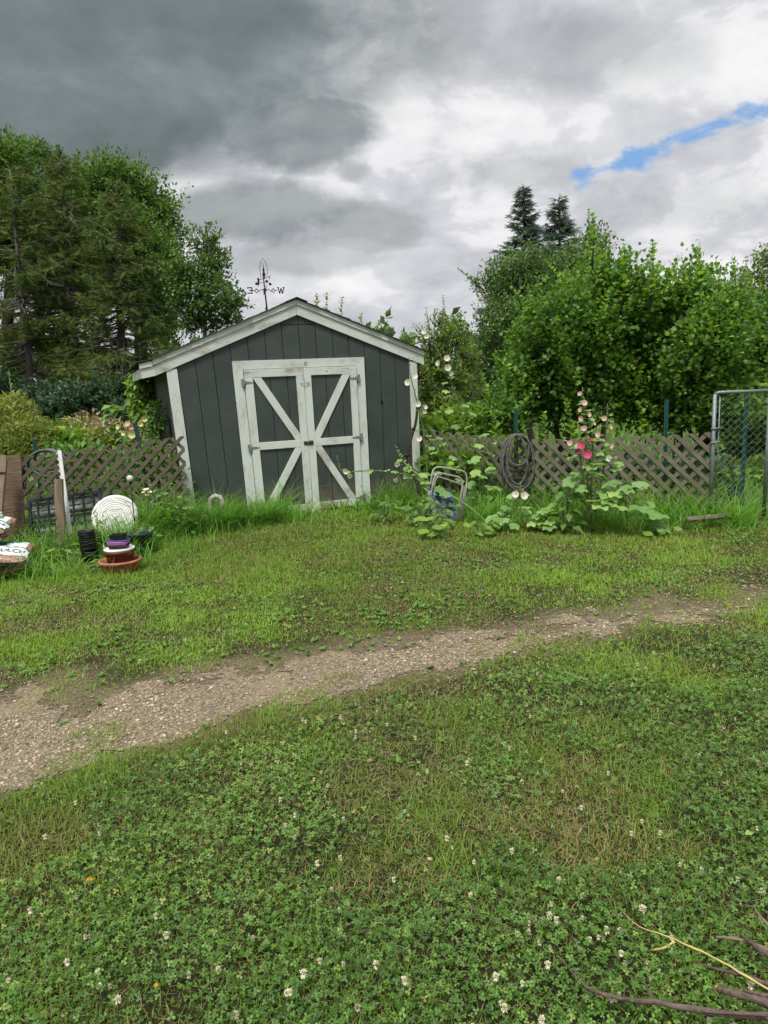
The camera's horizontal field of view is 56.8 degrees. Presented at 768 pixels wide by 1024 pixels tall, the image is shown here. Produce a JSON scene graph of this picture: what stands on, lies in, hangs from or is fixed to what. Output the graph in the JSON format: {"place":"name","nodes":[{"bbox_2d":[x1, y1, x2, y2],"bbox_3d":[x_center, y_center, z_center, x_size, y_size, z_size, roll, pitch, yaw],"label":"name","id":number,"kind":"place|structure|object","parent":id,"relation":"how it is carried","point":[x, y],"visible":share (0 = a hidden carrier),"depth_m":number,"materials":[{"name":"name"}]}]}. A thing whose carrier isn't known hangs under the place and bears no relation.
{"place":"outdoors","nodes":[
{"label":"outdoors","id":0,"kind":"place"},
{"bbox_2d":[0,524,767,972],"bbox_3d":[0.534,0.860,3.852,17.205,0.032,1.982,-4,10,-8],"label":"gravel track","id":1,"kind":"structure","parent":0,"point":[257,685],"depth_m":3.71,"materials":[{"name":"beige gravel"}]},
{"bbox_2d":[0,383,767,1023],"bbox_3d":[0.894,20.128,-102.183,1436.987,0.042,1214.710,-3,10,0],"label":"ground","id":2,"kind":"structure","parent":0,"point":[290,655],"depth_m":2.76,"materials":[{"name":"green plant"}]},
{"bbox_2d":[3,455,25,541],"bbox_3d":[-4.043,-0.084,7.376,0.620,0.981,0.208,-3,10,0],"label":"plywood sheet","id":3,"kind":"object","parent":2,"relation":"on","point":[14,498],"visible":0.57,"depth_m":7.37,"materials":[{"name":"brown wood"}]},
{"bbox_2d":[6,373,24,502],"bbox_3d":[-4.743,-0.850,9.176,0.202,1.924,0.182,6,13,38],"label":"flowering spike","id":4,"kind":"object","parent":2,"relation":"on","point":[11,417],"visible":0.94,"depth_m":9.08,"materials":[{"name":"green plant"}]},
{"bbox_2d":[0,559,38,577],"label":"clump","id":5,"kind":"object","parent":2,"relation":"on","point":[8,566],"visible":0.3,"depth_m":6.29,"materials":[{"name":"plant"}]},
{"bbox_2d":[0,507,58,554],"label":"wire mesh","id":6,"kind":"object","parent":2,"relation":"on","point":[34,514],"visible":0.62,"depth_m":6.87,"materials":[{"name":"black metal"}]},
{"bbox_2d":[0,388,60,502],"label":"ferny shrub","id":7,"kind":"object","parent":2,"relation":"on","point":[31,423],"visible":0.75,"depth_m":9.36,"materials":[{"name":"green plant"}]},
{"bbox_2d":[0,345,62,460],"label":"dark shrub","id":8,"kind":"object","parent":2,"relation":"on","point":[16,382],"visible":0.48,"depth_m":14.58,"materials":[{"name":"green plant"}]},
{"bbox_2d":[0,123,80,392],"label":"ash tree","id":9,"kind":"object","parent":2,"relation":"on","point":[11,148],"visible":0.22,"depth_m":18.18,"materials":[{"name":"green plant"}]},
{"bbox_2d":[27,496,57,547],"bbox_3d":[-3.466,0.112,7.263,0.316,0.545,0.091,-3,10,0],"label":"slatted crate lid","id":10,"kind":"object","parent":2,"relation":"on","point":[37,505],"visible":0.38,"depth_m":7.25,"materials":[{"name":"black plastic"}]},
{"bbox_2d":[0,188,96,420],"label":"spruce tree","id":11,"kind":"object","parent":2,"relation":"on","point":[38,365],"visible":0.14,"depth_m":18.61,"materials":[{"name":"green plant"}]},
{"bbox_2d":[0,164,98,462],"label":"spruce tree","id":12,"kind":"object","parent":2,"relation":"on","point":[33,272],"visible":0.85,"depth_m":15.60,"materials":[{"name":"green plant"}]},
{"bbox_2d":[42,543,81,567],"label":"mallow plant","id":13,"kind":"object","parent":2,"relation":"on","point":[69,552],"visible":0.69,"depth_m":6.62,"materials":[{"name":"green plant"}]},
{"bbox_2d":[16,132,115,388],"bbox_3d":[-9.498,-7.341,21.659,3.422,7.377,3.144,-3,10,0],"label":"ash tree","id":14,"kind":"object","parent":2,"relation":"on","point":[48,150],"visible":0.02,"depth_m":20.55,"materials":[{"name":"green plant"}]},
{"bbox_2d":[1,146,149,409],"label":"spruce tree","id":15,"kind":"object","parent":2,"relation":"on","point":[63,208],"visible":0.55,"depth_m":16.25,"materials":[{"name":"green plant"}]},
{"bbox_2d":[20,416,133,463],"bbox_3d":[-4.482,-1.046,10.343,1.604,0.733,2.399,-7,11,-22],"label":"vegetable row","id":16,"kind":"object","parent":2,"relation":"on","point":[68,434],"visible":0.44,"depth_m":9.59,"materials":[{"name":"green plant"}]},
{"bbox_2d":[30,367,131,470],"bbox_3d":[-5.818,-1.719,13.762,2.300,2.126,1.645,-3,10,0],"label":"dark shrub","id":17,"kind":"object","parent":2,"relation":"on","point":[63,403],"visible":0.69,"depth_m":13.56,"materials":[{"name":"green plant"}]},
{"bbox_2d":[66,490,102,537],"bbox_3d":[-3.170,0.049,7.514,0.405,0.554,0.081,-3,10,0],"label":"slatted crate lid","id":18,"kind":"object","parent":2,"relation":"on","point":[98,493],"visible":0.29,"depth_m":7.50,"materials":[{"name":"black plastic"}]},
{"bbox_2d":[31,514,163,582],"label":"seeding grass","id":19,"kind":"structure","parent":2,"relation":"on","point":[106,560],"depth_m":6.15,"materials":[{"name":"plant"}]},
{"bbox_2d":[58,408,146,462],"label":"dry weeds","id":20,"kind":"object","parent":2,"relation":"on","point":[95,417],"visible":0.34,"depth_m":9.96,"materials":[{"name":"beige plant"}]},
{"bbox_2d":[86,509,118,551],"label":"leafy plant","id":21,"kind":"object","parent":2,"relation":"on","point":[100,536],"visible":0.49,"depth_m":7.05,"materials":[{"name":"plant"}]},
{"bbox_2d":[22,436,189,534],"bbox_3d":[-3.117,-0.278,7.943,1.795,1.040,0.104,-4,10,-7],"label":"lattice fence","id":22,"kind":"object","parent":2,"relation":"on","point":[104,470],"visible":0.48,"depth_m":7.93,"materials":[{"name":"wood"}]},
{"bbox_2d":[25,448,69,483],"bbox_3d":[-3.798,-0.516,8.048,0.490,0.404,0.149,-3,10,0],"label":"garden hose","id":23,"kind":"object","parent":22,"relation":"hanging from","point":[35,454],"visible":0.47,"depth_m":8.01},
{"bbox_2d":[35,177,179,461],"bbox_3d":[-5.934,-4.177,15.860,3.462,6.200,3.832,3,12,29],"label":"spruce tree","id":24,"kind":"object","parent":2,"relation":"on","point":[99,245],"visible":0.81,"depth_m":15.58,"materials":[{"name":"green plant"}]},
{"bbox_2d":[28,436,195,520],"bbox_3d":[-3.211,-0.312,8.409,2.051,1.169,0.574,-3,10,0],"label":"lattice fence","id":25,"kind":"object","parent":2,"relation":"on","point":[93,454],"visible":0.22,"depth_m":8.30,"materials":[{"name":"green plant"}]},
{"bbox_2d":[100,404,128,446],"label":"lily plant","id":26,"kind":"object","parent":2,"relation":"on","point":[113,413],"visible":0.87,"depth_m":9.16,"materials":[{"name":"green plant"}]},
{"bbox_2d":[91,495,145,533],"bbox_3d":[-2.874,0.110,7.637,0.559,0.610,0.558,-3,10,0],"label":"round tub","id":27,"kind":"object","parent":2,"relation":"on","point":[111,505],"visible":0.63,"depth_m":7.47,"materials":[{"name":"white plastic"}]},
{"bbox_2d":[98,554,141,574],"bbox_3d":[-2.322,0.475,6.267,0.372,0.128,0.353,-3,10,0],"label":"shallow bowl","id":28,"kind":"object","parent":2,"relation":"on","point":[118,566],"visible":0.59,"depth_m":6.15,"materials":[{"name":"ceramic"}]},
{"bbox_2d":[103,544,134,563],"bbox_3d":[-2.326,0.396,6.263,0.262,0.245,0.262,-3,10,0],"label":"red planter","id":29,"kind":"object","parent":28,"relation":"in","point":[120,555],"visible":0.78,"depth_m":6.17,"materials":[{"name":"ceramic"}]},
{"bbox_2d":[53,143,198,370],"bbox_3d":[-6.769,-6.523,19.499,3.827,6.517,4.488,-3,10,0],"label":"ash tree","id":30,"kind":"object","parent":2,"relation":"on","point":[157,213],"visible":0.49,"depth_m":18.47,"materials":[{"name":"green plant"}]},
{"bbox_2d":[125,529,152,555],"bbox_3d":[-2.358,0.303,6.866,0.270,0.235,0.270,-3,10,0],"label":"green tub","id":31,"kind":"object","parent":2,"relation":"on","point":[143,536],"visible":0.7,"depth_m":6.78,"materials":[{"name":"plastic"}]},
{"bbox_2d":[69,480,238,539],"bbox_3d":[-2.449,-0.042,7.683,1.794,0.671,1.728,-3,10,0],"label":"grass clump","id":32,"kind":"object","parent":2,"relation":"on","point":[153,516],"visible":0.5,"depth_m":7.58,"materials":[{"name":"green plant"}]},
{"bbox_2d":[148,478,188,537],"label":"mallow plant","id":33,"kind":"object","parent":2,"relation":"on","point":[158,495],"visible":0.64,"depth_m":7.62,"materials":[{"name":"green plant"}]},
{"bbox_2d":[163,501,197,534],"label":"mallow plant","id":34,"kind":"object","parent":2,"relation":"on","point":[186,517],"visible":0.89,"depth_m":7.62,"materials":[{"name":"green plant"}]},
{"bbox_2d":[138,493,236,537],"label":"grass clump","id":35,"kind":"object","parent":2,"relation":"on","point":[179,527],"visible":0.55,"depth_m":7.69,"materials":[{"name":"plant"}]},
{"bbox_2d":[158,220,254,343],"bbox_3d":[-3.640,-3.575,15.076,2.051,5.106,1.484,0,11,12],"label":"young ash tree","id":36,"kind":"object","parent":2,"relation":"on","point":[185,284],"visible":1,"depth_m":14.74,"materials":[{"name":"green plant"}]},
{"bbox_2d":[195,495,269,530],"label":"grass clump","id":37,"kind":"object","parent":2,"relation":"on","point":[227,519],"visible":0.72,"depth_m":8.04,"materials":[{"name":"green plant"}]},
{"bbox_2d":[223,496,298,525],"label":"grass clump","id":38,"kind":"object","parent":2,"relation":"on","point":[265,515],"visible":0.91,"depth_m":8.18,"materials":[{"name":"green plant"}]},
{"bbox_2d":[126,297,427,518],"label":"garden shed","id":39,"kind":"structure","parent":2,"relation":"on","point":[288,392],"depth_m":8.61,"materials":[{"name":"grey wood"}]},
{"bbox_2d":[122,368,160,485],"bbox_3d":[-3.449,-1.148,10.286,0.543,2.008,0.648,-3,10,0],"label":"climbing vine","id":40,"kind":"object","parent":39,"relation":"attached to","point":[140,393],"visible":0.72,"depth_m":10.06,"materials":[{"name":"green plant"}]},
{"bbox_2d":[141,399,171,494],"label":"climbing vine","id":41,"kind":"object","parent":39,"relation":"attached to","point":[155,427],"visible":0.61,"depth_m":8.62,"materials":[{"name":"green plant"}]},
{"bbox_2d":[247,258,284,310],"bbox_3d":[-1.479,-2.822,8.892,0.363,0.682,0.305,2,11,25],"label":"weathervane","id":42,"kind":"object","parent":39,"relation":"on","point":[264,289],"visible":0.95,"depth_m":8.87,"materials":[{"name":"black metal"}]},
{"bbox_2d":[241,368,312,511],"bbox_3d":[-1.261,-0.844,8.614,0.825,1.751,0.060,-6,11,-21],"label":"door","id":43,"kind":"structure","parent":39,"relation":"in","point":[275,398],"depth_m":8.59,"materials":[{"name":"grey wood"}]},
{"bbox_2d":[303,366,365,508],"bbox_3d":[-0.624,-0.918,8.849,0.771,1.746,0.073,-6,11,-21],"label":"door","id":44,"kind":"structure","parent":39,"relation":"in","point":[331,396],"depth_m":8.85,"materials":[{"name":"grey wood"}]},
{"bbox_2d":[0,409,762,514],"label":"meadow grass","id":45,"kind":"structure","parent":2,"relation":"on","point":[334,507],"depth_m":10.22,"materials":[{"name":"green plant"}]},
{"bbox_2d":[0,455,767,586],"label":"tall grass","id":46,"kind":"structure","parent":2,"relation":"on","point":[673,514],"depth_m":7.45,"materials":[{"name":"green plant"}]},
{"bbox_2d":[0,455,7,512],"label":"timber board","id":47,"kind":"object","parent":46,"relation":"on","point":[3,466],"visible":0.88,"depth_m":7.10,"materials":[{"name":"wood"}]},
{"bbox_2d":[54,479,66,545],"bbox_3d":[-3.189,0.004,6.987,0.103,0.660,0.187,-3,10,0],"label":"wooden post","id":48,"kind":"object","parent":46,"relation":"on","point":[59,504],"visible":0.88,"depth_m":6.95,"materials":[{"name":"brown wood"}]},
{"bbox_2d":[56,450,71,533],"bbox_3d":[-3.221,-0.200,7.150,0.055,0.829,0.288,-7,11,-24],"label":"shelf bracket strip","id":49,"kind":"object","parent":46,"relation":"on","point":[61,471],"visible":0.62,"depth_m":7.15,"materials":[{"name":"white plastic"}]},
{"bbox_2d":[113,416,150,471],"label":"lily","id":50,"kind":"object","parent":46,"relation":"on","point":[131,434],"visible":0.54,"depth_m":8.73,"materials":[{"name":"white plant"}]},
{"bbox_2d":[0,512,767,963],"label":"lawn weeds","id":51,"kind":"object","parent":2,"relation":"on","point":[192,734],"visible":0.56,"depth_m":4.80,"materials":[{"name":"green plant"}]},
{"bbox_2d":[0,533,767,1023],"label":"clover patch","id":52,"kind":"object","parent":2,"relation":"on","point":[444,933],"visible":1,"depth_m":2.11,"materials":[{"name":"green plant"}]},
{"bbox_2d":[545,940,767,1022],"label":"fallen stick","id":53,"kind":"object","parent":52,"relation":"on","point":[750,1015],"visible":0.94,"depth_m":1.66,"materials":[{"name":"brown wood"}]},
{"bbox_2d":[697,961,767,986],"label":"fallen stick","id":54,"kind":"object","parent":52,"relation":"on","point":[763,982],"visible":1,"depth_m":1.77,"materials":[{"name":"wood"}]},
{"bbox_2d":[714,985,767,1007],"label":"fallen stick","id":55,"kind":"object","parent":52,"relation":"on","point":[741,995],"visible":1,"depth_m":1.68,"materials":[{"name":"brown wood"}]},
{"bbox_2d":[368,500,400,522],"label":"mallow plant","id":56,"kind":"object","parent":2,"relation":"on","point":[388,504],"visible":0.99,"depth_m":8.01,"materials":[{"name":"green plant"}]},
{"bbox_2d":[15,306,754,411],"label":"woods","id":57,"kind":"object","parent":2,"relation":"on","point":[386,328],"visible":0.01,"depth_m":75.56,"materials":[{"name":"green plant"}]},
{"bbox_2d":[336,445,484,520],"bbox_3d":[0.329,-0.311,7.998,2.012,0.860,0.386,4,12,33],"label":"hollyhock","id":58,"kind":"object","parent":2,"relation":"on","point":[441,491],"visible":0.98,"depth_m":8.02,"materials":[{"name":"green plant"}]},
{"bbox_2d":[403,407,421,500],"bbox_3d":[0.356,-0.706,8.987,0.228,1.278,0.340,-3,10,0],"label":"scythe handle","id":59,"kind":"object","parent":2,"relation":"on","point":[407,455],"visible":0.86,"depth_m":9.00,"materials":[{"name":"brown wood"}]},
{"bbox_2d":[399,496,431,526],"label":"mallow plant","id":60,"kind":"object","parent":2,"relation":"on","point":[407,508],"visible":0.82,"depth_m":7.71,"materials":[{"name":"green plant"}]},
{"bbox_2d":[405,359,435,490],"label":"hollyhock","id":61,"kind":"object","parent":2,"relation":"on","point":[417,403],"visible":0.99,"depth_m":8.91,"materials":[{"name":"green plant"}]},
{"bbox_2d":[414,513,455,537],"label":"mallow plant","id":62,"kind":"object","parent":2,"relation":"on","point":[445,525],"visible":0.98,"depth_m":7.11,"materials":[{"name":"green plant"}]},
{"bbox_2d":[422,496,460,531],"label":"mallow plant","id":63,"kind":"object","parent":2,"relation":"on","point":[434,503],"visible":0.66,"depth_m":7.46,"materials":[{"name":"green plant"}]},
{"bbox_2d":[423,466,467,524],"bbox_3d":[0.681,-0.177,7.835,0.525,0.633,0.392,-3,10,0],"label":"folding chair","id":64,"kind":"object","parent":2,"relation":"on","point":[441,499],"visible":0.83,"depth_m":7.79,"materials":[{"name":"metal"}]},
{"bbox_2d":[411,307,485,418],"bbox_3d":[0.941,-1.914,11.447,1.592,2.737,1.325,-3,10,0],"label":"apple tree","id":65,"kind":"object","parent":2,"relation":"on","point":[425,374],"visible":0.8,"depth_m":11.27,"materials":[{"name":"green plant"}]},
{"bbox_2d":[430,425,508,508],"bbox_3d":[0.989,-0.416,8.191,0.891,1.148,0.546,-3,10,0],"label":"hollyhock","id":66,"kind":"object","parent":2,"relation":"on","point":[475,460],"visible":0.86,"depth_m":8.21,"materials":[{"name":"green plant"}]},
{"bbox_2d":[412,391,531,491],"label":"garden greens","id":67,"kind":"object","parent":2,"relation":"on","point":[436,421],"visible":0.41,"depth_m":9.61,"materials":[{"name":"green plant"}]},
{"bbox_2d":[421,326,476,436],"bbox_3d":[0.877,-1.541,9.368,0.670,1.830,0.381,0,11,13],"label":"hollyhock","id":68,"kind":"object","parent":67,"relation":"on","point":[447,369],"visible":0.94,"depth_m":9.34,"materials":[{"name":"green plant"}]},
{"bbox_2d":[422,429,530,510],"bbox_3d":[1.089,-0.531,8.696,0.047,0.920,1.782,-11,13,-38],"label":"lattice fence","id":69,"kind":"object","parent":2,"relation":"on","point":[495,449],"visible":0.52,"depth_m":8.56,"materials":[{"name":"wood"}]},
{"bbox_2d":[499,433,535,497],"bbox_3d":[1.506,-0.518,7.990,0.408,0.725,0.183,-3,10,0],"label":"garden hose","id":70,"kind":"object","parent":69,"relation":"hanging from","point":[505,460],"visible":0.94,"depth_m":7.94,"materials":[{"name":"grey rubber"}]},
{"bbox_2d":[463,519,499,537],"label":"mallow plant","id":71,"kind":"object","parent":2,"relation":"on","point":[489,530],"visible":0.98,"depth_m":7.03,"materials":[{"name":"green plant"}]},
{"bbox_2d":[456,495,512,523],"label":"grass clump","id":72,"kind":"object","parent":2,"relation":"on","point":[485,509],"visible":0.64,"depth_m":7.74,"materials":[{"name":"plant"}]},
{"bbox_2d":[443,184,560,405],"bbox_3d":[4.511,-7.318,25.172,6.395,8.130,5.899,-9,12,-33],"label":"blue spruce","id":73,"kind":"object","parent":2,"relation":"on","point":[530,227],"visible":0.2,"depth_m":24.51,"materials":[{"name":"green plant"}]},
{"bbox_2d":[485,510,519,531],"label":"mallow plant","id":74,"kind":"object","parent":2,"relation":"on","point":[504,520],"visible":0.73,"depth_m":7.19,"materials":[{"name":"green plant"}]},
{"bbox_2d":[500,482,543,526],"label":"hollyhock","id":75,"kind":"object","parent":2,"relation":"on","point":[523,494],"visible":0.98,"depth_m":7.25,"materials":[{"name":"green plant"}]},
{"bbox_2d":[480,195,585,401],"bbox_3d":[6.284,-7.635,26.600,5.789,8.096,5.531,-3,10,0],"label":"blue spruce","id":76,"kind":"object","parent":2,"relation":"on","point":[563,226],"visible":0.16,"depth_m":25.90,"materials":[{"name":"green plant"}]},
{"bbox_2d":[458,208,621,458],"bbox_3d":[2.894,-3.159,12.812,3.087,4.533,2.330,-3,10,0],"label":"plum tree","id":77,"kind":"object","parent":2,"relation":"on","point":[522,271],"visible":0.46,"depth_m":12.63,"materials":[{"name":"green plant"}]},
{"bbox_2d":[521,507,564,531],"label":"mallow plant","id":78,"kind":"object","parent":2,"relation":"on","point":[547,525],"visible":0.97,"depth_m":7.15,"materials":[{"name":"green plant"}]},
{"bbox_2d":[544,483,595,531],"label":"mallow plant","id":79,"kind":"object","parent":2,"relation":"on","point":[567,515],"visible":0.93,"depth_m":7.04,"materials":[{"name":"green plant"}]},
{"bbox_2d":[470,229,688,481],"bbox_3d":[2.630,-1.959,9.592,3.094,3.349,2.522,-3,10,0],"label":"viburnum bush","id":80,"kind":"object","parent":2,"relation":"on","point":[555,363],"visible":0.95,"depth_m":9.06,"materials":[{"name":"green plant"}]},
{"bbox_2d":[534,411,547,469],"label":"leafy shoot","id":81,"kind":"object","parent":80,"relation":"attached to","point":[543,427],"visible":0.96,"depth_m":8.87,"materials":[{"name":"green plant"}]},
{"bbox_2d":[563,398,580,465],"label":"leafy shoot","id":82,"kind":"object","parent":80,"relation":"attached to","point":[572,425],"visible":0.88,"depth_m":8.86,"materials":[{"name":"green plant"}]},
{"bbox_2d":[587,212,601,275],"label":"leafy shoot","id":83,"kind":"object","parent":80,"relation":"attached to","point":[593,233],"visible":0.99,"depth_m":8.45,"materials":[{"name":"green plant"}]},
{"bbox_2d":[617,243,629,324],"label":"leafy shoot","id":84,"kind":"object","parent":80,"relation":"attached to","point":[625,283],"visible":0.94,"depth_m":8.54,"materials":[{"name":"green plant"}]},
{"bbox_2d":[636,401,651,442],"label":"leafy shoot","id":85,"kind":"object","parent":80,"relation":"attached to","point":[644,430],"visible":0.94,"depth_m":8.86,"materials":[{"name":"green plant"}]},
{"bbox_2d":[644,238,658,325],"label":"leafy shoot","id":86,"kind":"object","parent":80,"relation":"attached to","point":[653,251],"visible":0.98,"depth_m":8.53,"materials":[{"name":"green plant"}]},
{"bbox_2d":[562,387,627,525],"bbox_3d":[2.075,-0.532,6.940,0.599,1.372,0.571,-12,14,-43],"label":"hollyhock","id":87,"kind":"object","parent":2,"relation":"on","point":[571,481],"visible":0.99,"depth_m":6.88,"materials":[{"name":"green plant"}]},
{"bbox_2d":[532,432,710,517],"bbox_3d":[2.485,-0.392,7.592,1.819,0.900,0.021,2,11,26],"label":"lattice fence","id":88,"kind":"object","parent":2,"relation":"on","point":[645,460],"visible":0.69,"depth_m":7.46,"materials":[{"name":"wood"}]},
{"bbox_2d":[512,447,742,512],"bbox_3d":[2.630,-0.295,7.907,2.500,0.891,0.563,1,11,18],"label":"lattice fence","id":89,"kind":"object","parent":2,"relation":"on","point":[626,456],"visible":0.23,"depth_m":7.74,"materials":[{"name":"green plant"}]},
{"bbox_2d":[597,480,669,532],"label":"hollyhock","id":90,"kind":"object","parent":2,"relation":"on","point":[614,495],"visible":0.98,"depth_m":6.76,"materials":[{"name":"green plant"}]},
{"bbox_2d":[662,400,668,495],"bbox_3d":[2.985,-0.534,7.559,0.045,1.308,0.040,-3,10,0],"label":"fence post","id":91,"kind":"object","parent":2,"relation":"on","point":[665,431],"visible":0.59,"depth_m":7.49,"materials":[{"name":"metal"}]},
{"bbox_2d":[616,906,767,989],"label":"straw stem","id":92,"kind":"object","parent":2,"relation":"on","point":[722,962],"visible":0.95,"depth_m":1.83,"materials":[{"name":"plant"}]},
{"bbox_2d":[625,239,767,482],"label":"viburnum bush","id":93,"kind":"object","parent":2,"relation":"on","point":[722,338],"visible":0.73,"depth_m":8.61,"materials":[{"name":"green plant"}]},
{"bbox_2d":[693,247,705,313],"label":"leafy shoot","id":94,"kind":"object","parent":93,"relation":"attached to","point":[701,277],"visible":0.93,"depth_m":8.54,"materials":[{"name":"green plant"}]},
{"bbox_2d":[685,513,729,522],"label":"timber sill","id":95,"kind":"structure","parent":2,"relation":"on","point":[696,519],"depth_m":6.91,"materials":[{"name":"wood"}]},
{"bbox_2d":[704,451,764,496],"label":"garden greens","id":96,"kind":"object","parent":2,"relation":"on","point":[749,465],"visible":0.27,"depth_m":8.75,"materials":[{"name":"green plant"}]},
{"bbox_2d":[703,500,767,528],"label":"grass clump","id":97,"kind":"object","parent":2,"relation":"on","point":[745,515],"visible":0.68,"depth_m":6.96,"materials":[{"name":"plant"}]},
{"bbox_2d":[708,389,767,515],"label":"chain link gate","id":98,"kind":"structure","parent":2,"relation":"on","point":[713,442],"depth_m":7.06,"materials":[{"name":"metal"}]},
{"bbox_2d":[739,394,748,505],"bbox_3d":[3.947,-0.630,7.804,0.045,1.324,0.040,-3,10,0],"label":"fence post","id":99,"kind":"object","parent":2,"relation":"on","point":[744,437],"visible":0.83,"depth_m":7.77,"materials":[{"name":"metal"}]},
{"bbox_2d":[724,242,767,423],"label":"birch tree","id":100,"kind":"object","parent":2,"relation":"on","point":[763,261],"visible":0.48,"depth_m":14.30,"materials":[{"name":"green plant"}]},
{"bbox_2d":[0,0,767,396],"label":"sky","id":101,"kind":"structure","parent":0,"point":[370,152],"materials":[{"name":"grey"}]},
{"bbox_3d":[-3.748,0.468,6.168,0.665,0.147,0.458,-3,10,0],"label":"mulch bag","id":102,"kind":"object","parent":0,"visible":0},
{"bbox_2d":[0,541,33,563],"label":"mulch bag","id":103,"kind":"object","parent":102,"relation":"on","point":[9,554],"visible":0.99,"depth_m":6.19,"materials":[{"name":"white plastic"}]},
{"bbox_2d":[0,530,12,540],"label":"mulch bag","id":104,"kind":"object","parent":103,"relation":"on","point":[6,533],"visible":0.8,"depth_m":6.36,"materials":[{"name":"plastic"}]},
{"bbox_2d":[0,516,16,533],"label":"mulch bag","id":105,"kind":"object","parent":104,"relation":"on","point":[6,522],"visible":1,"depth_m":6.33,"materials":[{"name":"plastic"}]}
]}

